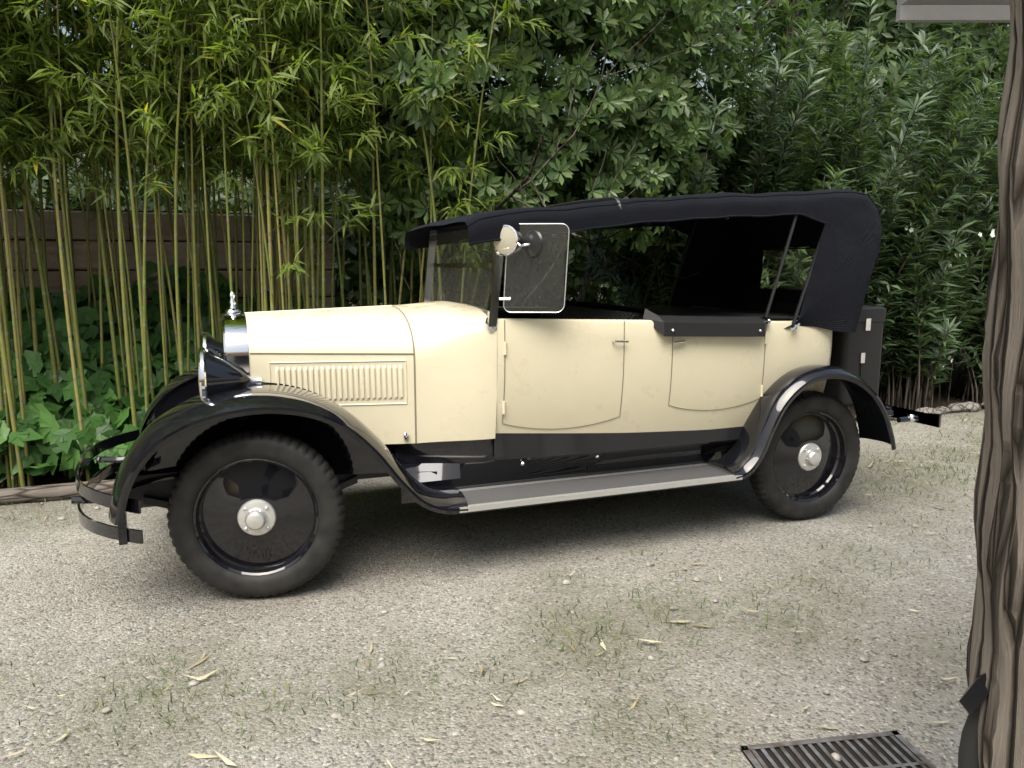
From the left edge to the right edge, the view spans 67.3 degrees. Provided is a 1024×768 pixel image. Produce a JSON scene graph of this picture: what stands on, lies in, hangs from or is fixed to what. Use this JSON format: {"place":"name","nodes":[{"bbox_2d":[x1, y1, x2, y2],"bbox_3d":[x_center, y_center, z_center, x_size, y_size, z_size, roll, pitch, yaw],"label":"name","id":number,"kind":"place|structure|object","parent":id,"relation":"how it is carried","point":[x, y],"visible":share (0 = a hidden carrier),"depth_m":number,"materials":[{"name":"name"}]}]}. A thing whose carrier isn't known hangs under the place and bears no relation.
{"place":"outdoors","nodes":[
{"label":"outdoors","id":0,"kind":"place"},
{"bbox_2d":[0,279,984,767],"bbox_3d":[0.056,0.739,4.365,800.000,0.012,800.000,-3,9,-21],"label":"ground","id":1,"kind":"structure","parent":0,"point":[94,607],"depth_m":2.96,"materials":[{"name":"grey gravel"}]},
{"bbox_2d":[0,261,303,482],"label":"ivy leaves","id":2,"kind":"object","parent":1,"relation":"on","point":[49,432],"visible":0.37,"depth_m":5.21,"materials":[{"name":"green plant"}]},
{"bbox_2d":[0,185,334,442],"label":"wooden fence","id":3,"kind":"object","parent":1,"relation":"on","point":[79,245],"depth_m":6.04,"materials":[{"name":"brown wood"}]},
{"bbox_2d":[0,0,497,487],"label":"bamboo culms","id":4,"kind":"object","parent":1,"relation":"on","point":[67,285],"visible":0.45,"depth_m":5.08,"materials":[{"name":"green plant"}]},
{"bbox_2d":[0,0,556,279],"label":"bamboo","id":5,"kind":"object","parent":1,"relation":"on","point":[37,73],"depth_m":4.79,"materials":[{"name":"green plant"}]},
{"bbox_2d":[0,419,976,767],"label":"fallen leaves","id":6,"kind":"object","parent":1,"relation":"on","point":[222,757],"visible":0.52,"depth_m":2.60,"materials":[{"name":"beige plant"}]},
{"bbox_2d":[0,402,984,504],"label":"border edging","id":7,"kind":"object","parent":1,"relation":"on","point":[41,493],"visible":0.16,"depth_m":4.62,"materials":[{"name":"stone"}]},
{"bbox_2d":[0,410,984,767],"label":"grass tufts","id":8,"kind":"object","parent":1,"relation":"on","point":[594,614],"visible":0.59,"depth_m":2.94,"materials":[{"name":"green plant"}]},
{"bbox_2d":[0,0,1009,348],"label":"trees","id":9,"kind":"object","parent":1,"relation":"on","point":[556,284],"depth_m":8.92,"materials":[{"name":"green plant"}]},
{"bbox_2d":[71,189,941,597],"bbox_3d":[0.135,-0.164,4.256,4.510,1.815,1.554,-3,9,-21],"label":"vintage car","id":10,"kind":"object","parent":1,"relation":"on","point":[261,439],"visible":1,"depth_m":3.66,"materials":[{"name":"beige paint"}]},
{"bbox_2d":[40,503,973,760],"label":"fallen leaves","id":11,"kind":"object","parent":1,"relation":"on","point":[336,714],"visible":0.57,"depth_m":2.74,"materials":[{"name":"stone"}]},
{"bbox_2d":[257,0,773,306],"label":"pittosporum","id":12,"kind":"object","parent":1,"relation":"on","point":[579,27],"depth_m":5.85,"materials":[{"name":"green plant"}]},
{"bbox_2d":[573,0,1009,409],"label":"oleander","id":13,"kind":"object","parent":1,"relation":"on","point":[888,260],"depth_m":7.09,"materials":[{"name":"green plant"}]},
{"bbox_2d":[740,730,936,767],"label":"drain grate","id":14,"kind":"object","parent":1,"relation":"on","point":[891,749],"visible":1,"depth_m":2.22,"materials":[{"name":"black metal"}]},
{"bbox_2d":[958,673,989,767],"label":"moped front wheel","id":15,"kind":"object","parent":1,"relation":"on","point":[974,696],"visible":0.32,"depth_m":1.63,"materials":[{"name":"black rubber"}]},
{"bbox_2d":[966,0,1023,767],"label":"trunk","id":16,"kind":"object","parent":1,"relation":"on","point":[995,649],"visible":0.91,"depth_m":1.50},
{"bbox_2d":[21,1,1008,260],"label":"sky","id":17,"kind":"structure","parent":0,"point":[63,30],"materials":[{"name":"white"}]},
{"bbox_2d":[896,0,1009,22],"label":"carport roof edge","id":18,"kind":"object","parent":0,"point":[952,11],"visible":1,"depth_m":2.73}
]}

